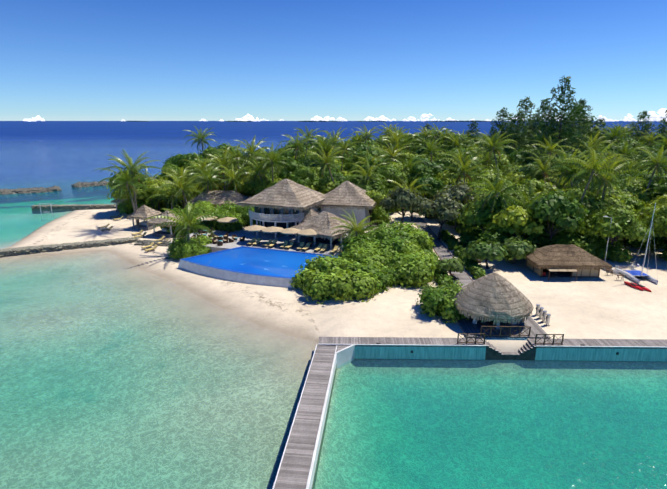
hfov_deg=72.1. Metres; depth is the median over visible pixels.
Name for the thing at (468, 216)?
tree
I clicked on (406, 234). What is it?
shrub
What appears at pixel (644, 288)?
kayak
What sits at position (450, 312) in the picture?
shrub
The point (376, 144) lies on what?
tree
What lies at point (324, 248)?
lounger
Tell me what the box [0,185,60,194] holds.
breakwater rocks
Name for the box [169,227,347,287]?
pool terrace
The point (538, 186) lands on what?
tree
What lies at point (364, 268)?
shrub
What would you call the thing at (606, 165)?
palm
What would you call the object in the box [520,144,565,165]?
palm
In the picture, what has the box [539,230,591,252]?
shrub
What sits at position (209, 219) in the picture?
deck umbrella
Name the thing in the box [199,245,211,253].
shrub
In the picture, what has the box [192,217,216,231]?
shrub
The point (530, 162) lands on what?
tree
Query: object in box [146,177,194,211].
palm
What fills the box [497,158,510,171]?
tree
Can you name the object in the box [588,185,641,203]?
tree
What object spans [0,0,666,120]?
sky
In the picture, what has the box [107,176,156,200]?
bush
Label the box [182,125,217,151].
palm
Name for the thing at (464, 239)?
shrub
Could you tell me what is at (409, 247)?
shrub
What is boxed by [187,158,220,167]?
palm
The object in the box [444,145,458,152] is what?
tree
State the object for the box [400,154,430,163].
tree
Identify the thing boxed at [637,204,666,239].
tree
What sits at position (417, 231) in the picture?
shrub
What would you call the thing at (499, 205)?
tree
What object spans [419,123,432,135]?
casuarina tree
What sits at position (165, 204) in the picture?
shrub
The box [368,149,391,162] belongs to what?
tree
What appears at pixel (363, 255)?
shrub
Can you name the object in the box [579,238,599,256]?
shrub
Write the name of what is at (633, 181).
tree
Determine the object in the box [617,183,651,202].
tree
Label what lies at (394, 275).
shrub
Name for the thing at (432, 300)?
shrub
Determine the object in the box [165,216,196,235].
shrub
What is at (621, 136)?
palm
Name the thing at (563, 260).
watersports hut
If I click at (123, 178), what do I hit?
palm
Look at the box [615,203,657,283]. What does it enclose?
catamaran
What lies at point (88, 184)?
breakwater rocks
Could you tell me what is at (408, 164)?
palm
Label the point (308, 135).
palm
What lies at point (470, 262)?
hedge
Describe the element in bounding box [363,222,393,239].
shrub
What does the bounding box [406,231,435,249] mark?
shrub
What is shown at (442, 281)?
hedge
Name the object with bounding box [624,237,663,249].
shrub
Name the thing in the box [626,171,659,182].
tree
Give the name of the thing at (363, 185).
tree
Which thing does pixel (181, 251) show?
shrub
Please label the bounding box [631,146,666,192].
palm
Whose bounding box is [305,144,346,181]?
palm
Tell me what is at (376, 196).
tree
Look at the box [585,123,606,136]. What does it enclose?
palm
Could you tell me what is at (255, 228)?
umbrella
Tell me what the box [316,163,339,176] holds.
tree
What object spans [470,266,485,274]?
hedge
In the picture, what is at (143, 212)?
gazebo
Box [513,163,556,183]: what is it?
tree
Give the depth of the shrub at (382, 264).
57.60 m
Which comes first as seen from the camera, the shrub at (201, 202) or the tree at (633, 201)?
the tree at (633, 201)
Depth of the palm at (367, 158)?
104.69 m
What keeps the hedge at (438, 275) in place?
on the terrain
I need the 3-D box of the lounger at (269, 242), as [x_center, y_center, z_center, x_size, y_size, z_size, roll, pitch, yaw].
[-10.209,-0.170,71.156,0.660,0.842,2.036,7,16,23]
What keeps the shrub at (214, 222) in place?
on the terrain
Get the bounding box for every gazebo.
[111,198,127,212]
[126,205,161,229]
[147,210,183,237]
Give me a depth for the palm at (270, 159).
97.30 m
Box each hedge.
[434,269,447,278]
[436,273,447,283]
[437,274,452,282]
[438,276,452,286]
[442,279,454,287]
[444,235,455,242]
[448,243,459,250]
[454,245,465,252]
[454,248,464,256]
[462,258,478,265]
[464,260,479,269]
[467,263,480,272]
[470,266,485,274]
[472,269,486,278]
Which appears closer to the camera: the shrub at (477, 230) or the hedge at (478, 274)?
the hedge at (478, 274)
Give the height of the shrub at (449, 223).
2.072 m
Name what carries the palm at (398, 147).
on the terrain
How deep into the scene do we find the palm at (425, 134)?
152.45 m
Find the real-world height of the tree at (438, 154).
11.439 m
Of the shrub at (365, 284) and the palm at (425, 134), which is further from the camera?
the palm at (425, 134)
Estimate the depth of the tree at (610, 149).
140.18 m
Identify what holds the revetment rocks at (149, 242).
on the terrain
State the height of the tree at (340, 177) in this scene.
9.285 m
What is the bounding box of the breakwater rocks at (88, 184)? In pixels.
[71,180,108,187]
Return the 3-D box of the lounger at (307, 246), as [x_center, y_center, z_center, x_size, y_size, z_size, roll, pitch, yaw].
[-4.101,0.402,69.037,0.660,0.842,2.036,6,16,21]
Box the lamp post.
[603,216,611,261]
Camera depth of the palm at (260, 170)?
97.63 m
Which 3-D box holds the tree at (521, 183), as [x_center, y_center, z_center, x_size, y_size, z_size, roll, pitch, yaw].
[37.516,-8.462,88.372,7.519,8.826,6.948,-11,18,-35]
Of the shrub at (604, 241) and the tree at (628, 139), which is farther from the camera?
the tree at (628, 139)
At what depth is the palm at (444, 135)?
155.83 m
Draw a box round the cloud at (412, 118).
[405,117,415,120]
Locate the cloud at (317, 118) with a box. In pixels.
[310,116,323,120]
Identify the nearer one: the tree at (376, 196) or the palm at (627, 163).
the tree at (376, 196)
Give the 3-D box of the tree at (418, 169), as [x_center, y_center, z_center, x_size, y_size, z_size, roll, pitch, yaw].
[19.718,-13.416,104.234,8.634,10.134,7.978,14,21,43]
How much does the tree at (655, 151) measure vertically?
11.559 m
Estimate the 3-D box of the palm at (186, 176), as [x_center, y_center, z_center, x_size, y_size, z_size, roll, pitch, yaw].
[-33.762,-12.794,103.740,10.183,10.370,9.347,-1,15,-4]
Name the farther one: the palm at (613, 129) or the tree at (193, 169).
the palm at (613, 129)
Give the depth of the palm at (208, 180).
96.06 m
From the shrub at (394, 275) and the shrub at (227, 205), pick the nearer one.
the shrub at (394, 275)
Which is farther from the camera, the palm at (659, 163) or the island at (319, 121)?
the island at (319, 121)
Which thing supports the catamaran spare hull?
on the terrain
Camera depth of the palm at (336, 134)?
128.94 m
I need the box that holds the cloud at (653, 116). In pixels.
[641,111,665,120]
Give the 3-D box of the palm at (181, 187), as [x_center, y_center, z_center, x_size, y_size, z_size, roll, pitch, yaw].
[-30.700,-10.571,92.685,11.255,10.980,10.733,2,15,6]
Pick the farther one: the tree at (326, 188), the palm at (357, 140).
the palm at (357, 140)
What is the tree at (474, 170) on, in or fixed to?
on the terrain
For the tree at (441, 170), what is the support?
on the terrain
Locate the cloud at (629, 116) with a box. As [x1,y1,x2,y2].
[624,114,634,119]
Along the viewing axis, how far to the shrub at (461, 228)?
80.34 m
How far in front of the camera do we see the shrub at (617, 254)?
64.28 m
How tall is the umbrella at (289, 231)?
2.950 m
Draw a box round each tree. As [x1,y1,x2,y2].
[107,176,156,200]
[108,168,151,192]
[143,179,169,210]
[154,164,183,181]
[162,154,179,166]
[163,181,199,208]
[165,154,187,168]
[180,152,212,169]
[183,164,227,185]
[194,179,223,190]
[198,146,222,162]
[214,166,234,190]
[215,143,238,153]
[226,166,252,188]
[235,169,253,196]
[237,173,276,194]
[243,149,277,169]
[266,167,282,179]
[266,180,278,187]
[272,148,293,165]
[276,160,305,178]
[281,142,300,156]
[288,156,317,168]
[288,167,319,188]
[296,179,316,189]
[300,149,317,160]
[308,166,323,177]
[312,157,343,171]
[315,179,342,193]
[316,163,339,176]
[317,170,349,188]
[339,152,352,164]
[342,173,388,198]
[343,151,370,170]
[350,155,383,174]
[351,143,379,152]
[365,170,387,189]
[365,190,386,225]
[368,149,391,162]
[369,139,384,149]
[372,136,386,147]
[376,187,427,222]
[377,164,407,186]
[385,180,405,212]
[388,162,411,182]
[396,152,417,162]
[399,134,427,153]
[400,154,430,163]
[403,155,441,173]
[405,163,439,183]
[408,175,446,217]
[413,142,442,154]
[415,194,463,239]
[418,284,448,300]
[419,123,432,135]
[427,134,443,145]
[430,180,483,229]
[431,151,459,167]
[432,150,443,161]
[432,162,449,176]
[436,170,457,178]
[436,256,465,278]
[437,176,456,188]
[443,134,475,151]
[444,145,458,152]
[447,147,472,154]
[447,163,471,179]
[452,198,496,232]
[460,188,490,205]
[463,239,507,268]
[465,120,480,139]
[465,161,482,177]
[466,179,486,191]
[467,170,507,184]
[468,155,485,168]
[468,169,505,180]
[469,136,480,144]
[471,152,496,171]
[473,195,512,233]
[481,107,513,147]
[486,179,526,205]
[486,219,523,236]
[491,154,508,166]
[491,206,544,237]
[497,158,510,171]
[498,96,545,148]
[499,165,521,180]
[499,236,536,263]
[500,112,529,151]
[500,162,524,170]
[505,149,514,155]
[505,181,531,206]
[506,172,530,183]
[507,149,537,163]
[512,144,533,152]
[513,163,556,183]
[519,178,542,184]
[522,178,557,192]
[523,191,588,241]
[524,99,555,148]
[526,156,547,164]
[534,75,589,161]
[537,202,593,233]
[543,190,586,209]
[554,98,601,150]
[557,102,589,154]
[557,175,595,189]
[559,184,609,213]
[576,205,654,244]
[579,177,629,193]
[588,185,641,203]
[592,117,609,142]
[600,144,625,157]
[600,195,641,220]
[603,136,624,145]
[606,193,646,211]
[617,172,635,181]
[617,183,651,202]
[619,176,653,198]
[621,191,644,201]
[622,137,643,145]
[624,110,656,140]
[625,140,646,147]
[626,151,639,160]
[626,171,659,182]
[629,159,663,172]
[633,145,649,155]
[633,205,660,220]
[636,154,663,162]
[637,148,664,158]
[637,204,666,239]
[641,144,666,153]
[642,173,666,197]
[646,195,666,208]
[648,109,666,139]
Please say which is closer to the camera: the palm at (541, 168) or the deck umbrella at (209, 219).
the deck umbrella at (209, 219)
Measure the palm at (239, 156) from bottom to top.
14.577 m
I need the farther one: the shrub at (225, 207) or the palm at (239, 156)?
the palm at (239, 156)
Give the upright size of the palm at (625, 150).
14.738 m
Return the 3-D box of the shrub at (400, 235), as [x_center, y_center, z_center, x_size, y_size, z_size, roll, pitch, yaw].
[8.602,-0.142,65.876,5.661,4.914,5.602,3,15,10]
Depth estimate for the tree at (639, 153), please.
152.61 m
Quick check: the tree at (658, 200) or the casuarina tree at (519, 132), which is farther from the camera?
the casuarina tree at (519, 132)
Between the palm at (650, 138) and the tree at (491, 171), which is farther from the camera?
the palm at (650, 138)
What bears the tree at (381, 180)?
on the terrain
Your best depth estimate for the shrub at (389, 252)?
61.81 m
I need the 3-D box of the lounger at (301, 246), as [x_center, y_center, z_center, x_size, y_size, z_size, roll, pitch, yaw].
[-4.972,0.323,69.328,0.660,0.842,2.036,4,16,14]
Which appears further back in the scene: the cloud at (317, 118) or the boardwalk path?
the cloud at (317, 118)
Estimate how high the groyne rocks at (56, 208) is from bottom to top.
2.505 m
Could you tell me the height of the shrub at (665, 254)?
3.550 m
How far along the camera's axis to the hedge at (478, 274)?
57.62 m
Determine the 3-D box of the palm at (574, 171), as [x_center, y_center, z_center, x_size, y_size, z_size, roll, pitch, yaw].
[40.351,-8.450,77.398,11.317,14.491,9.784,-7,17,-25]
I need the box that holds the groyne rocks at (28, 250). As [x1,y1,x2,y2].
[0,237,138,256]
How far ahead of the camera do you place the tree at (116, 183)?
96.57 m
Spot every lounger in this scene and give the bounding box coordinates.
[141,242,153,249]
[145,244,157,252]
[247,238,256,245]
[252,238,260,245]
[262,239,272,247]
[268,240,276,247]
[280,241,288,248]
[284,241,293,249]
[297,242,304,250]
[301,243,310,251]
[314,244,322,252]
[320,244,327,251]
[330,245,338,253]
[336,246,343,253]
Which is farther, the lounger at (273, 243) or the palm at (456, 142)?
the palm at (456, 142)
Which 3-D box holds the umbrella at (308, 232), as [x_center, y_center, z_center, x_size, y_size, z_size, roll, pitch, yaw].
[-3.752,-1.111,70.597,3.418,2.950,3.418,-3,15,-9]
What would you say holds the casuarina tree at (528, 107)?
on the terrain
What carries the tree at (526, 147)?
on the terrain
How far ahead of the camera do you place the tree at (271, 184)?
96.70 m
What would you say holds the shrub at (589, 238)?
on the terrain
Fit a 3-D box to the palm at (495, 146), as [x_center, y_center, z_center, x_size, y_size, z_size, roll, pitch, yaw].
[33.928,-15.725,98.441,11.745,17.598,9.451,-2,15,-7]
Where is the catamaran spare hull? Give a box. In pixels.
[602,267,618,273]
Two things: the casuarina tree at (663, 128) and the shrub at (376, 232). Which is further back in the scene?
the casuarina tree at (663, 128)
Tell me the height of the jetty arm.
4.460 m
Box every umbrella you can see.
[196,215,217,224]
[217,217,237,232]
[244,225,265,241]
[262,225,282,243]
[279,228,300,234]
[298,229,317,246]
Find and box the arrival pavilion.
[453,273,563,344]
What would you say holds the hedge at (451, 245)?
on the terrain
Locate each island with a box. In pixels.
[298,121,340,121]
[426,120,493,121]
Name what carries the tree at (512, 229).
on the terrain
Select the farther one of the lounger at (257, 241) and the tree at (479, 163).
the tree at (479, 163)
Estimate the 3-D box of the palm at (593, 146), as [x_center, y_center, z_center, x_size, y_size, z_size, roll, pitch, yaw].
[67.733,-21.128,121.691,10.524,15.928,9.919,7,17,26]
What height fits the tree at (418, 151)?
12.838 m
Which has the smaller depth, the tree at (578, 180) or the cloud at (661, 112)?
the tree at (578, 180)
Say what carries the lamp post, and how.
on the terrain
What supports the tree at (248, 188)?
on the terrain
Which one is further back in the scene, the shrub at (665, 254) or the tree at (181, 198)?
the tree at (181, 198)
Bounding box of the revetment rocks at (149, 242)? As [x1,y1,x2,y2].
[134,240,170,245]
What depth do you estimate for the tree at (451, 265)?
56.99 m
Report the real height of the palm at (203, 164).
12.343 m
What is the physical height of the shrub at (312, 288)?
3.059 m
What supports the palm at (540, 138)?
on the terrain
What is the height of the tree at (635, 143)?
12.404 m
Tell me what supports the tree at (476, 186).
on the terrain
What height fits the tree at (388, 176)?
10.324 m
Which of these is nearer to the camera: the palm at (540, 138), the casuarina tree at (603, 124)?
the palm at (540, 138)
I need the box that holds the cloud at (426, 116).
[418,114,435,120]
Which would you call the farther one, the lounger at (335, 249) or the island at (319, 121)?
the island at (319, 121)
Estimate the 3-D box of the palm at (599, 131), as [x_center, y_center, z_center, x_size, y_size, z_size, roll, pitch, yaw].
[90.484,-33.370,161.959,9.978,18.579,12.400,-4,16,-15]
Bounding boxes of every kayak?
[624,281,642,290]
[634,283,650,291]
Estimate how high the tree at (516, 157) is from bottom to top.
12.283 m
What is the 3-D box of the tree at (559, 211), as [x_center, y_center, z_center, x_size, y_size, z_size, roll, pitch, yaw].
[31.072,-2.717,65.455,8.237,9.676,9.000,-14,20,-41]
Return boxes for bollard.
[535,304,539,315]
[538,307,543,318]
[541,310,546,322]
[545,314,550,325]
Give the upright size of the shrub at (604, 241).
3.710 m
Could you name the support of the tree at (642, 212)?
on the terrain
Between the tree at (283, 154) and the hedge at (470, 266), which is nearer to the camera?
the hedge at (470, 266)
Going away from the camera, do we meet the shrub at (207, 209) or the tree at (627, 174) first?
the shrub at (207, 209)
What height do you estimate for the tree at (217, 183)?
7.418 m
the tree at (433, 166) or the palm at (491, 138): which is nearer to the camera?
the tree at (433, 166)
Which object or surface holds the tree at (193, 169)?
on the terrain
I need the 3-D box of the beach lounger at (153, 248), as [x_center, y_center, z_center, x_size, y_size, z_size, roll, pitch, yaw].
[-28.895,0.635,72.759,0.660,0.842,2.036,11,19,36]
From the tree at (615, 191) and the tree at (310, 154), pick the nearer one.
the tree at (615, 191)
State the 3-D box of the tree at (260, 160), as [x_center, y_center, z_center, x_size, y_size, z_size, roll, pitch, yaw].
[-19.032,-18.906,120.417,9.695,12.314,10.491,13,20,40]
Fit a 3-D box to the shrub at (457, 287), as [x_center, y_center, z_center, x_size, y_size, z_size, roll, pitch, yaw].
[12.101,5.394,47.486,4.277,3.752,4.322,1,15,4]
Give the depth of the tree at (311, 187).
95.96 m
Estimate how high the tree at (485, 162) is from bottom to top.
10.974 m
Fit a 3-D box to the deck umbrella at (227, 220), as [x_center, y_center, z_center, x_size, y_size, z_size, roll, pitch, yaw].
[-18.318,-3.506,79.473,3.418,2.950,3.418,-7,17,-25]
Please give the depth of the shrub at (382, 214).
87.45 m
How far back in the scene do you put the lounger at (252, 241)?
72.32 m
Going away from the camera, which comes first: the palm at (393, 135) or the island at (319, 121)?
the palm at (393, 135)
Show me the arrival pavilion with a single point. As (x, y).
(493, 305)
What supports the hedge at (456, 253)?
on the terrain
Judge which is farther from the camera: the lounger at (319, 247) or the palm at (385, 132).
the palm at (385, 132)
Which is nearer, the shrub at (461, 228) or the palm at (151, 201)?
the shrub at (461, 228)
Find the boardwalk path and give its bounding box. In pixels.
[409,214,472,287]
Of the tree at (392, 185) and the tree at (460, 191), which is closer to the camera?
the tree at (460, 191)
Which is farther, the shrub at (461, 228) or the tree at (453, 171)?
the tree at (453, 171)
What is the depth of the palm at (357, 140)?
169.97 m
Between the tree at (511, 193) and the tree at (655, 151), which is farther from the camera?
the tree at (655, 151)
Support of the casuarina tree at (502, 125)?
on the terrain
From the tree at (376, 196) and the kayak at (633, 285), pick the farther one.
the tree at (376, 196)
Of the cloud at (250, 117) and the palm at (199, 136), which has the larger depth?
the cloud at (250, 117)
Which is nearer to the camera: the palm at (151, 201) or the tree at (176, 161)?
the palm at (151, 201)
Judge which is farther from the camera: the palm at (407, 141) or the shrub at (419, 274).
the palm at (407, 141)
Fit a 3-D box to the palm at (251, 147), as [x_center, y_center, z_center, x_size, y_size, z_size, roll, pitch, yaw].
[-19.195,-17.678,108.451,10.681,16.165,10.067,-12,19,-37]
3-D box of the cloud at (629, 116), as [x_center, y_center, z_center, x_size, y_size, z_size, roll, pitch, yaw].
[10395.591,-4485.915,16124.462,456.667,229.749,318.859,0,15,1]
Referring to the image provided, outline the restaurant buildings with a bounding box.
[238,179,376,247]
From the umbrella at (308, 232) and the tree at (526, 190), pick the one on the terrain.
the tree at (526, 190)
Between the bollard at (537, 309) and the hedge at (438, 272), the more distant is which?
the hedge at (438, 272)
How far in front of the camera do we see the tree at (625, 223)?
63.50 m
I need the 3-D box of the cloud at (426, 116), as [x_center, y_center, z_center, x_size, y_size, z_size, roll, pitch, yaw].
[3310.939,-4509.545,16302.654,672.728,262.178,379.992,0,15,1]
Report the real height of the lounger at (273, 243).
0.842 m
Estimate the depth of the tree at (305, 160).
113.01 m
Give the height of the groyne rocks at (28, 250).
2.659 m
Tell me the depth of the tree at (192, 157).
113.97 m
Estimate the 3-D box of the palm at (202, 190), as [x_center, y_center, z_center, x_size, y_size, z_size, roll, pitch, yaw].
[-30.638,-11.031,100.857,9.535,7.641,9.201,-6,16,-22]
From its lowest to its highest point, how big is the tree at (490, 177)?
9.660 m
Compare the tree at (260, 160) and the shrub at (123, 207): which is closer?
the shrub at (123, 207)
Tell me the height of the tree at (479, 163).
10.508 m
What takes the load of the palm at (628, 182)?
on the terrain
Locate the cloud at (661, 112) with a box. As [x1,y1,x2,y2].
[647,109,666,120]
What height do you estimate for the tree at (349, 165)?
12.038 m
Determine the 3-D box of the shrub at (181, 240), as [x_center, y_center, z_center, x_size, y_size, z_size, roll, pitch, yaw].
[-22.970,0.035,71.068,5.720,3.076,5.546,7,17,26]
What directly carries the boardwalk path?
on the terrain
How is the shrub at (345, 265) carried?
on the terrain
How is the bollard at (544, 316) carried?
on the terrain
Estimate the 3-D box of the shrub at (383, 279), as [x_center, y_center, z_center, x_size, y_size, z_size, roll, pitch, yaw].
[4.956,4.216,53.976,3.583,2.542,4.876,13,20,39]
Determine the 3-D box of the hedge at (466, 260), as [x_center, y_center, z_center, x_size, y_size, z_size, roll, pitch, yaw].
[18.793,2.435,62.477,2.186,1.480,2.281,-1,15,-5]
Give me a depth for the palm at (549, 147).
103.54 m
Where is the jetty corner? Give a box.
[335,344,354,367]
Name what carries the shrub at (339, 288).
on the terrain
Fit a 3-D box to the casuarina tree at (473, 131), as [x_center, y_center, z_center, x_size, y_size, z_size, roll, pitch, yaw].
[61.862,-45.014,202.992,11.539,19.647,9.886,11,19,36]
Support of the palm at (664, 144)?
on the terrain
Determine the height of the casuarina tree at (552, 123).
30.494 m
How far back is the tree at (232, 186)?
108.16 m
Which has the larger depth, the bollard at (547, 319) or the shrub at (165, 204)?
the shrub at (165, 204)
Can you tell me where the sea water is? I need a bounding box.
[0,121,666,488]
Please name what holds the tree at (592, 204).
on the terrain
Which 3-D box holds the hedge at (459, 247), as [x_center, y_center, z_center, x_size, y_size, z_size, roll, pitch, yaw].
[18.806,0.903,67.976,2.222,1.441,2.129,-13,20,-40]
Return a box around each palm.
[95,160,154,225]
[100,150,163,222]
[129,183,165,208]
[140,169,173,200]
[145,199,224,245]
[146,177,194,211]
[151,167,204,207]
[153,172,179,181]
[161,164,204,202]
[180,153,212,179]
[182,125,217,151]
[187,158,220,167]
[188,164,228,196]
[190,181,210,199]
[198,146,246,190]
[206,164,255,193]
[207,155,240,189]
[212,143,259,193]
[232,135,270,170]
[235,152,280,186]
[250,142,294,181]
[280,133,317,159]
[293,126,325,156]
[305,131,344,166]
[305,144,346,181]
[308,134,342,156]
[317,126,352,154]
[328,209,385,245]
[331,136,362,170]
[344,157,392,192]
[348,129,364,145]
[348,149,391,171]
[350,125,380,144]
[371,142,414,165]
[375,122,398,148]
[376,129,412,153]
[380,135,411,160]
[381,171,432,220]
[385,156,428,175]
[386,125,410,145]
[394,130,422,152]
[413,125,440,146]
[415,137,447,161]
[423,124,454,143]
[432,128,459,147]
[435,145,487,180]
[435,151,491,186]
[440,131,469,149]
[458,164,535,232]
[463,142,487,155]
[469,130,519,175]
[470,144,506,168]
[479,131,506,145]
[508,180,552,220]
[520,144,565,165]
[520,153,563,181]
[521,130,561,158]
[530,136,568,172]
[538,150,580,179]
[539,144,597,189]
[539,170,589,189]
[543,150,605,189]
[554,139,631,202]
[568,155,647,201]
[572,134,613,161]
[580,132,611,152]
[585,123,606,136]
[590,123,609,141]
[591,180,659,202]
[596,150,637,171]
[597,153,635,175]
[601,125,633,145]
[604,139,644,170]
[607,124,630,136]
[613,130,635,139]
[613,155,650,175]
[619,125,637,137]
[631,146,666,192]
[632,128,663,146]
[640,149,666,174]
[647,131,666,157]
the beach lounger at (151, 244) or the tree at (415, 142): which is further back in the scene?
the tree at (415, 142)
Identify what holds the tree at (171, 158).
on the terrain
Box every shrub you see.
[117,198,140,214]
[131,199,156,212]
[155,198,176,211]
[160,205,186,228]
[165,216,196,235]
[166,235,200,249]
[166,242,201,259]
[175,201,185,209]
[176,203,196,213]
[185,201,215,210]
[192,205,206,219]
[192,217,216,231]
[192,249,206,256]
[193,203,217,214]
[194,235,211,246]
[197,202,221,215]
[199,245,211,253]
[203,207,228,230]
[213,209,244,231]
[214,200,235,211]
[218,202,234,213]
[220,187,247,195]
[220,204,241,217]
[235,205,259,226]
[289,268,320,289]
[298,254,349,274]
[302,272,333,303]
[317,271,360,301]
[325,267,352,277]
[336,252,349,259]
[338,232,379,250]
[339,241,383,255]
[339,259,362,272]
[343,235,379,251]
[344,246,391,268]
[346,269,379,301]
[347,262,383,276]
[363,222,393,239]
[366,262,384,270]
[368,271,392,293]
[371,206,393,224]
[374,237,408,254]
[374,244,396,259]
[376,226,412,247]
[377,266,402,286]
[378,205,394,212]
[379,219,402,231]
[384,251,433,269]
[387,221,422,234]
[388,239,424,253]
[389,230,418,241]
[389,255,436,287]
[405,226,433,241]
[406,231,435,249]
[406,249,436,263]
[415,285,451,318]
[433,280,464,309]
[438,287,472,322]
[445,220,461,225]
[456,224,473,233]
[456,230,480,247]
[465,226,486,235]
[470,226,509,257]
[520,225,555,247]
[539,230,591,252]
[558,231,601,245]
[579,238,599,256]
[587,235,614,246]
[595,244,608,259]
[599,244,633,262]
[607,237,623,247]
[616,236,628,244]
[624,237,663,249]
[658,243,666,260]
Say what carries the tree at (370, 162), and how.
on the terrain
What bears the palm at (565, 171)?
on the terrain
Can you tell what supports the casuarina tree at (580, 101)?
on the terrain
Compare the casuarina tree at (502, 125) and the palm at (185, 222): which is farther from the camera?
the casuarina tree at (502, 125)
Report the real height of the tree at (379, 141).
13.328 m
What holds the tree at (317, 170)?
on the terrain
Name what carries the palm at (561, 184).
on the terrain
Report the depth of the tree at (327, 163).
116.19 m
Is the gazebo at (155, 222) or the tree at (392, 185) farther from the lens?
the tree at (392, 185)
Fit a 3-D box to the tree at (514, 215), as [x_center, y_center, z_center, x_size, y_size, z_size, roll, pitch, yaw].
[26.755,-2.046,67.072,7.199,7.542,7.320,5,16,19]
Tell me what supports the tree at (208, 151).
on the terrain
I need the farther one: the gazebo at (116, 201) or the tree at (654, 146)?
the tree at (654, 146)
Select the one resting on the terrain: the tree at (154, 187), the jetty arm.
the tree at (154, 187)
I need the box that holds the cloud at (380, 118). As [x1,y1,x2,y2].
[373,116,390,120]
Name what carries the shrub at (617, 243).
on the terrain
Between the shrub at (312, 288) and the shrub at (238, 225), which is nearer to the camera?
the shrub at (312, 288)
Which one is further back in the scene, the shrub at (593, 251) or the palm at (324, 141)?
the palm at (324, 141)
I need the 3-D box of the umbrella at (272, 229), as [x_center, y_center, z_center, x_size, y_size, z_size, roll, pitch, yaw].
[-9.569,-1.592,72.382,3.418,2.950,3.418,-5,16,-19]
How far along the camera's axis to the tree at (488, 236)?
65.64 m
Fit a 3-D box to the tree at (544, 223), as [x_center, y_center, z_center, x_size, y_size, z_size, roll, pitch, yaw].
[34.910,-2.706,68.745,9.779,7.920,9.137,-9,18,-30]
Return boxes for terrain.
[0,183,666,488]
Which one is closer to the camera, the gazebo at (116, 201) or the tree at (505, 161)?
the gazebo at (116, 201)
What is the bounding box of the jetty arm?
[272,344,336,488]
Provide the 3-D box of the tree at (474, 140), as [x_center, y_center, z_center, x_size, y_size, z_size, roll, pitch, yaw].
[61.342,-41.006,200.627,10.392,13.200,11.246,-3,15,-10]
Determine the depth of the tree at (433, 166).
108.90 m
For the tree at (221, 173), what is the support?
on the terrain
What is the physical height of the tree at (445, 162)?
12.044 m
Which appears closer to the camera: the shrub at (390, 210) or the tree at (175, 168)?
the shrub at (390, 210)
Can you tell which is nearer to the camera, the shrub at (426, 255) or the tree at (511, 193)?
the shrub at (426, 255)
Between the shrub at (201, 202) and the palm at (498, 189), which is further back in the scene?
the shrub at (201, 202)
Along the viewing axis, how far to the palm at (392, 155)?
113.70 m
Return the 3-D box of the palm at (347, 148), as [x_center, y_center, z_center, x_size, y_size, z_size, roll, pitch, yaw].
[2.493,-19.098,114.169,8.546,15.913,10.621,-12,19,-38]
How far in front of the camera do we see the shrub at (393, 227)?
71.56 m
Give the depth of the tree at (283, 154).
122.01 m
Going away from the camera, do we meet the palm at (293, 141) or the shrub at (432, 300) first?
the shrub at (432, 300)
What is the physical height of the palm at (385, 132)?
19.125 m
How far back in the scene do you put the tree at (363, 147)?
143.56 m
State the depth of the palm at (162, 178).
106.74 m
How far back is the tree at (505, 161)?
123.60 m
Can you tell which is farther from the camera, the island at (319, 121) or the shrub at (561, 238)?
the island at (319, 121)
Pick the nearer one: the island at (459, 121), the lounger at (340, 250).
the lounger at (340, 250)
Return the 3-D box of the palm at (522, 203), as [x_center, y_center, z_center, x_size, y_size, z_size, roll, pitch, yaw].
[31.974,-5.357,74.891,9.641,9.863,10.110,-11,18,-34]
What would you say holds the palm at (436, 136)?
on the terrain
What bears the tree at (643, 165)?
on the terrain
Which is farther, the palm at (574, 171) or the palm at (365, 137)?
the palm at (365, 137)
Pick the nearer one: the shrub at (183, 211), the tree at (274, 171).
the shrub at (183, 211)
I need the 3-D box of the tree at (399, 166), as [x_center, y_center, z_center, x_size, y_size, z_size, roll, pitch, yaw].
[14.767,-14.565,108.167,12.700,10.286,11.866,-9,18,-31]
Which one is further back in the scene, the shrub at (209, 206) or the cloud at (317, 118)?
the cloud at (317, 118)
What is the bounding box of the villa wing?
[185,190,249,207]
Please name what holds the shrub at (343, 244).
on the terrain
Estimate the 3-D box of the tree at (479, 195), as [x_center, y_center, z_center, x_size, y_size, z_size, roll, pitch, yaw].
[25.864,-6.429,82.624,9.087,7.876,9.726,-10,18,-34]
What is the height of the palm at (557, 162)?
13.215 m
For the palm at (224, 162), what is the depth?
102.14 m
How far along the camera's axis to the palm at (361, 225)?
66.50 m
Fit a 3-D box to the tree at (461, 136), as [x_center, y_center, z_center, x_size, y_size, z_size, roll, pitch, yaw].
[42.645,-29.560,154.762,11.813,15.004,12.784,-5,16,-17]
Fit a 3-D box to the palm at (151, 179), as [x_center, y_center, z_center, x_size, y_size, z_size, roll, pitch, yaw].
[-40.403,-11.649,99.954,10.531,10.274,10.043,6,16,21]
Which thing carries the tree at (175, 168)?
on the terrain
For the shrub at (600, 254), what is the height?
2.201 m
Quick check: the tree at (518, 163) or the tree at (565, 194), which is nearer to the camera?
the tree at (565, 194)
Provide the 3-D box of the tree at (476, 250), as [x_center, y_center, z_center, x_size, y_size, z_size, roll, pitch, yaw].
[20.393,1.394,61.479,5.886,4.027,5.405,7,17,24]
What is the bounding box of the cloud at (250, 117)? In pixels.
[235,114,253,120]
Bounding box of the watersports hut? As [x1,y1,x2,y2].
[523,244,611,280]
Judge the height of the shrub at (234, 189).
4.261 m
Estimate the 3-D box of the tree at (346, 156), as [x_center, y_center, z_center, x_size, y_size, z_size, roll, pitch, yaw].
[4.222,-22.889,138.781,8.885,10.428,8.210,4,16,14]
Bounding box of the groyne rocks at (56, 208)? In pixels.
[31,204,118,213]
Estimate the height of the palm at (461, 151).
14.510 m

